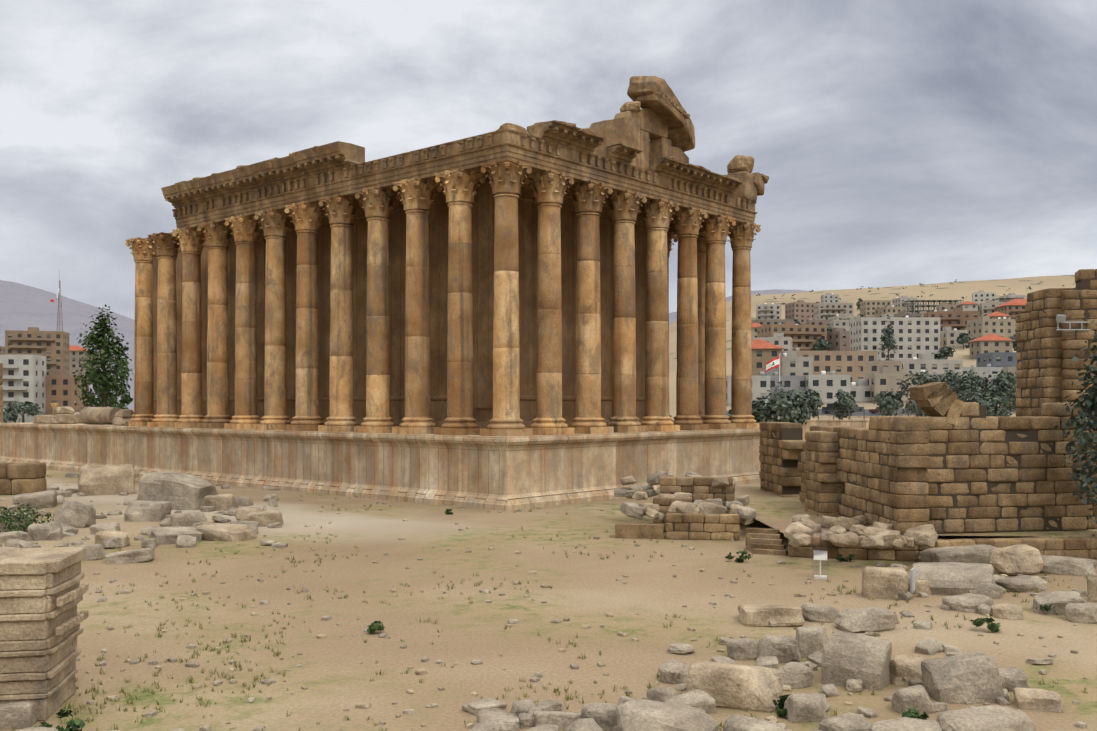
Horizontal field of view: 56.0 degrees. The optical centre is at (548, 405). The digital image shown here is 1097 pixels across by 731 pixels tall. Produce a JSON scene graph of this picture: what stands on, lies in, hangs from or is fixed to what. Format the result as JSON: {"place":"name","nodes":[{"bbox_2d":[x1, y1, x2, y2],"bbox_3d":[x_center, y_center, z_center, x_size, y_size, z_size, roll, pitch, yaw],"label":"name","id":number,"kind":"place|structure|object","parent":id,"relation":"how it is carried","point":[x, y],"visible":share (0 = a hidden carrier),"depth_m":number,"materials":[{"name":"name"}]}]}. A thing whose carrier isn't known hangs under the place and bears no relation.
{"place":"outdoors","nodes":[
{"label":"outdoors","id":0,"kind":"place"},
{"bbox_2d":[50,403,58,415],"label":"distant column","id":1,"kind":"structure","parent":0,"point":[53,405],"depth_m":147.99,"materials":[{"name":"stone"}]},
{"bbox_2d":[345,159,360,163],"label":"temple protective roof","id":2,"kind":"structure","parent":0,"point":[351,161],"depth_m":82.34,"materials":[{"name":"beige stone"}]},
{"bbox_2d":[0,280,808,408],"bbox_3d":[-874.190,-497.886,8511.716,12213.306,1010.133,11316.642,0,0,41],"label":"mountain","id":3,"kind":"structure","parent":0,"point":[23,307],"depth_m":3650.55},
{"bbox_2d":[0,409,1096,730],"bbox_3d":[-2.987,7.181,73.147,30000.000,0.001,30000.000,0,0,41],"label":"ground","id":4,"kind":"structure","parent":0,"point":[332,675],"depth_m":34.74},
{"bbox_2d":[3,401,42,422],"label":"trees","id":5,"kind":"object","parent":4,"relation":"on","point":[16,408],"visible":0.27,"depth_m":254.23,"materials":[{"name":"green plant"}]},
{"bbox_2d":[0,363,46,494],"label":"ruin wall","id":6,"kind":"structure","parent":4,"relation":"on","point":[21,478],"depth_m":82.36,"materials":[{"name":"brown stone"}]},
{"bbox_2d":[0,547,88,720],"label":"stone pedestal","id":7,"kind":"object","parent":4,"relation":"on","point":[42,590],"depth_m":23.42,"materials":[{"name":"beige stone"}]},
{"bbox_2d":[73,305,133,408],"bbox_3d":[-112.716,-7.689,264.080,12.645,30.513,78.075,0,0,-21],"label":"poplar tree","id":8,"kind":"object","parent":4,"relation":"on","point":[100,381],"visible":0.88,"depth_m":231.82,"materials":[{"name":"green plant"}]},
{"bbox_2d":[0,422,760,510],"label":"temple podium","id":9,"kind":"object","parent":4,"relation":"on","point":[499,472],"visible":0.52,"depth_m":83.18,"materials":[{"name":"beige stone"}]},
{"bbox_2d":[33,407,133,425],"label":"fallen column pieces","id":10,"kind":"object","parent":9,"relation":"on","point":[117,416],"visible":0.75,"depth_m":114.89,"materials":[{"name":"beige stone"}]},
{"bbox_2d":[125,237,155,426],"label":"column","id":11,"kind":"structure","parent":9,"relation":"on","point":[143,251],"depth_m":105.97,"materials":[{"name":"stone"}]},
{"bbox_2d":[147,232,180,426],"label":"column","id":12,"kind":"structure","parent":9,"relation":"on","point":[167,251],"depth_m":102.88,"materials":[{"name":"stone"}]},
{"bbox_2d":[172,227,205,427],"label":"column","id":13,"kind":"structure","parent":9,"relation":"on","point":[191,241],"depth_m":99.84,"materials":[{"name":"stone"}]},
{"bbox_2d":[197,221,232,428],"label":"column","id":14,"kind":"structure","parent":9,"relation":"on","point":[218,235],"depth_m":96.75,"materials":[{"name":"stone"}]},
{"bbox_2d":[224,215,261,428],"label":"column","id":15,"kind":"structure","parent":9,"relation":"on","point":[245,230],"depth_m":93.72,"materials":[{"name":"stone"}]},
{"bbox_2d":[254,208,292,429],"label":"column","id":16,"kind":"structure","parent":9,"relation":"on","point":[275,223],"depth_m":90.68,"materials":[{"name":"stone"}]},
{"bbox_2d":[284,201,327,430],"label":"column","id":17,"kind":"structure","parent":9,"relation":"on","point":[307,217],"depth_m":87.59,"materials":[{"name":"stone"}]},
{"bbox_2d":[318,194,363,431],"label":"column","id":18,"kind":"structure","parent":9,"relation":"on","point":[341,212],"depth_m":84.55,"materials":[{"name":"stone"}]},
{"bbox_2d":[354,186,400,432],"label":"column","id":19,"kind":"structure","parent":9,"relation":"on","point":[378,204],"depth_m":81.52,"materials":[{"name":"stone"}]},
{"bbox_2d":[146,172,668,428],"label":"temple inner wall","id":20,"kind":"structure","parent":9,"relation":"on","point":[483,215],"depth_m":87.81,"materials":[{"name":"brown stone"}]},
{"bbox_2d":[392,177,442,433],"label":"column","id":21,"kind":"structure","parent":9,"relation":"on","point":[418,196],"depth_m":78.43,"materials":[{"name":"stone"}]},
{"bbox_2d":[434,168,485,434],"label":"column","id":22,"kind":"structure","parent":9,"relation":"on","point":[460,188],"depth_m":75.39,"materials":[{"name":"stone"}]},
{"bbox_2d":[480,158,532,436],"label":"column","id":23,"kind":"structure","parent":9,"relation":"on","point":[505,176],"depth_m":72.36,"materials":[{"name":"stone"}]},
{"bbox_2d":[172,128,757,234],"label":"entablature","id":24,"kind":"structure","parent":23,"relation":"on","point":[472,153],"depth_m":82.24,"materials":[{"name":"brown stone"}]},
{"bbox_2d":[161,120,744,207],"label":"cornice","id":25,"kind":"structure","parent":24,"relation":"on","point":[308,162],"depth_m":86.81,"materials":[{"name":"brown stone"}]},
{"bbox_2d":[496,76,768,201],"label":"broken pediment remains","id":26,"kind":"object","parent":25,"relation":"on","point":[661,121],"visible":0.67,"depth_m":84.97,"materials":[{"name":"brown stone"}]},
{"bbox_2d":[524,170,574,434],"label":"column","id":27,"kind":"structure","parent":9,"relation":"on","point":[548,186],"depth_m":75.85,"materials":[{"name":"stone"}]},
{"bbox_2d":[565,180,612,433],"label":"column","id":28,"kind":"structure","parent":9,"relation":"on","point":[587,197],"depth_m":79.34,"materials":[{"name":"stone"}]},
{"bbox_2d":[601,190,646,432],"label":"column","id":29,"kind":"structure","parent":9,"relation":"on","point":[624,207],"depth_m":82.88,"materials":[{"name":"stone"}]},
{"bbox_2d":[638,199,679,431],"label":"column","id":30,"kind":"structure","parent":9,"relation":"on","point":[657,215],"depth_m":86.37,"materials":[{"name":"stone"}]},
{"bbox_2d":[669,234,677,420],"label":"column","id":31,"kind":"structure","parent":9,"relation":"on","point":[672,236],"depth_m":103.42,"materials":[{"name":"stone"}]},
{"bbox_2d":[671,207,708,429],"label":"column","id":32,"kind":"structure","parent":9,"relation":"on","point":[687,223],"depth_m":89.91,"materials":[{"name":"stone"}]},
{"bbox_2d":[697,228,705,419],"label":"column","id":33,"kind":"structure","parent":9,"relation":"on","point":[701,264],"depth_m":99.90,"materials":[{"name":"stone"}]},
{"bbox_2d":[700,214,735,429],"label":"column","id":34,"kind":"structure","parent":9,"relation":"on","point":[715,229],"depth_m":93.40,"materials":[{"name":"stone"}]},
{"bbox_2d":[728,221,760,428],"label":"column","id":35,"kind":"structure","parent":9,"relation":"on","point":[741,236],"depth_m":96.94,"materials":[{"name":"stone"}]},
{"bbox_2d":[0,503,1057,730],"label":"small shrubs","id":36,"kind":"object","parent":4,"relation":"on","point":[78,723],"visible":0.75,"depth_m":32.85,"materials":[{"name":"green plant"}]},
{"bbox_2d":[2,475,1087,730],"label":"grass tufts","id":37,"kind":"object","parent":4,"relation":"on","point":[278,653],"visible":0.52,"depth_m":30.21,"materials":[{"name":"green plant"}]},
{"bbox_2d":[0,464,1096,730],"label":"rubble blocks","id":38,"kind":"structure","parent":4,"relation":"on","point":[962,578],"depth_m":29.09,"materials":[{"name":"beige stone"}]},
{"bbox_2d":[64,484,1086,730],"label":"pebbles","id":39,"kind":"object","parent":4,"relation":"on","point":[536,676],"visible":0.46,"depth_m":29.98,"materials":[{"name":"grey stone"}]},
{"bbox_2d":[810,521,829,578],"bbox_3d":[11.267,6.001,42.822,0.780,2.360,0.350,0,0,14],"label":"information sign","id":40,"kind":"object","parent":4,"relation":"on","point":[820,538],"visible":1,"depth_m":42.80,"materials":[{"name":"white metal"}]},
{"bbox_2d":[615,269,1096,561],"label":"ruin walls","id":41,"kind":"structure","parent":4,"relation":"on","point":[952,466],"depth_m":50.98,"materials":[{"name":"brown stone"}]},
{"bbox_2d":[614,471,938,548],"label":"rubble stones","id":42,"kind":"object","parent":41,"relation":"on","point":[797,533],"depth_m":52.45,"materials":[{"name":"beige stone"}]},
{"bbox_2d":[1056,315,1090,329],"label":"tower floodlight bracket","id":43,"kind":"object","parent":41,"relation":"attached to","point":[1060,318],"visible":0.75,"depth_m":68.62,"materials":[{"name":"grey metal"}]},
{"bbox_2d":[726,406,1015,440],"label":"street and boundary wall","id":44,"kind":"structure","parent":4,"relation":"on","point":[865,413],"depth_m":154.28,"materials":[{"name":"grey concrete"}]},
{"bbox_2d":[807,403,1014,412],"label":"cars on street","id":45,"kind":"object","parent":44,"relation":"on","point":[875,410],"visible":0.04,"depth_m":236.33,"materials":[{"name":"paint"}]},
{"bbox_2d":[728,368,1016,424],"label":"street trees","id":46,"kind":"object","parent":4,"relation":"on","point":[991,398],"visible":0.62,"depth_m":197.62,"materials":[{"name":"green plant"}]},
{"bbox_2d":[910,568,914,592],"bbox_3d":[13.631,6.561,38.629,0.105,0.850,0.550,0,0,29],"label":"marker post","id":47,"kind":"object","parent":4,"relation":"on","point":[912,580],"visible":0.96,"depth_m":38.42,"materials":[{"name":"grey"}]},
{"bbox_2d":[1054,320,1096,536],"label":"ivy","id":48,"kind":"object","parent":4,"relation":"on","point":[1089,411],"visible":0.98,"depth_m":48.63,"materials":[{"name":"green plant"}]},
{"bbox_2d":[0,0,1096,319],"label":"sky","id":49,"kind":"structure","parent":0,"point":[897,142],"materials":[{"name":"grey"}]},
{"bbox_2d":[669,275,1075,420],"bbox_3d":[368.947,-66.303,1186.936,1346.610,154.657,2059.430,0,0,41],"label":"hillside","id":50,"kind":"structure","parent":0,"point":[960,289],"depth_m":866.91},
{"bbox_2d":[0,327,98,422],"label":"town buildings","id":51,"kind":"structure","parent":50,"relation":"on","point":[40,368],"depth_m":302.12,"materials":[{"name":"paint"}]},
{"bbox_2d":[50,280,62,330],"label":"radio mast","id":52,"kind":"object","parent":51,"relation":"on","point":[59,300],"visible":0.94,"depth_m":416.17,"materials":[{"name":"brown metal"}]},
{"bbox_2d":[766,354,779,418],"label":"flag","id":53,"kind":"object","parent":50,"relation":"on","point":[773,363],"visible":0.9,"depth_m":215.30,"materials":[{"name":"multicoloured fabric"}]},
{"bbox_2d":[751,279,1063,360],"bbox_3d":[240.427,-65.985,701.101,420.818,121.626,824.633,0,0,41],"label":"town trees","id":54,"kind":"object","parent":50,"relation":"on","point":[888,341],"visible":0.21,"depth_m":400.58,"materials":[{"name":"green plant"}]},
{"bbox_2d":[726,286,1075,405],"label":"buildings","id":55,"kind":"structure","parent":0,"point":[855,365],"depth_m":389.78,"materials":[{"name":"paint"}]}
]}

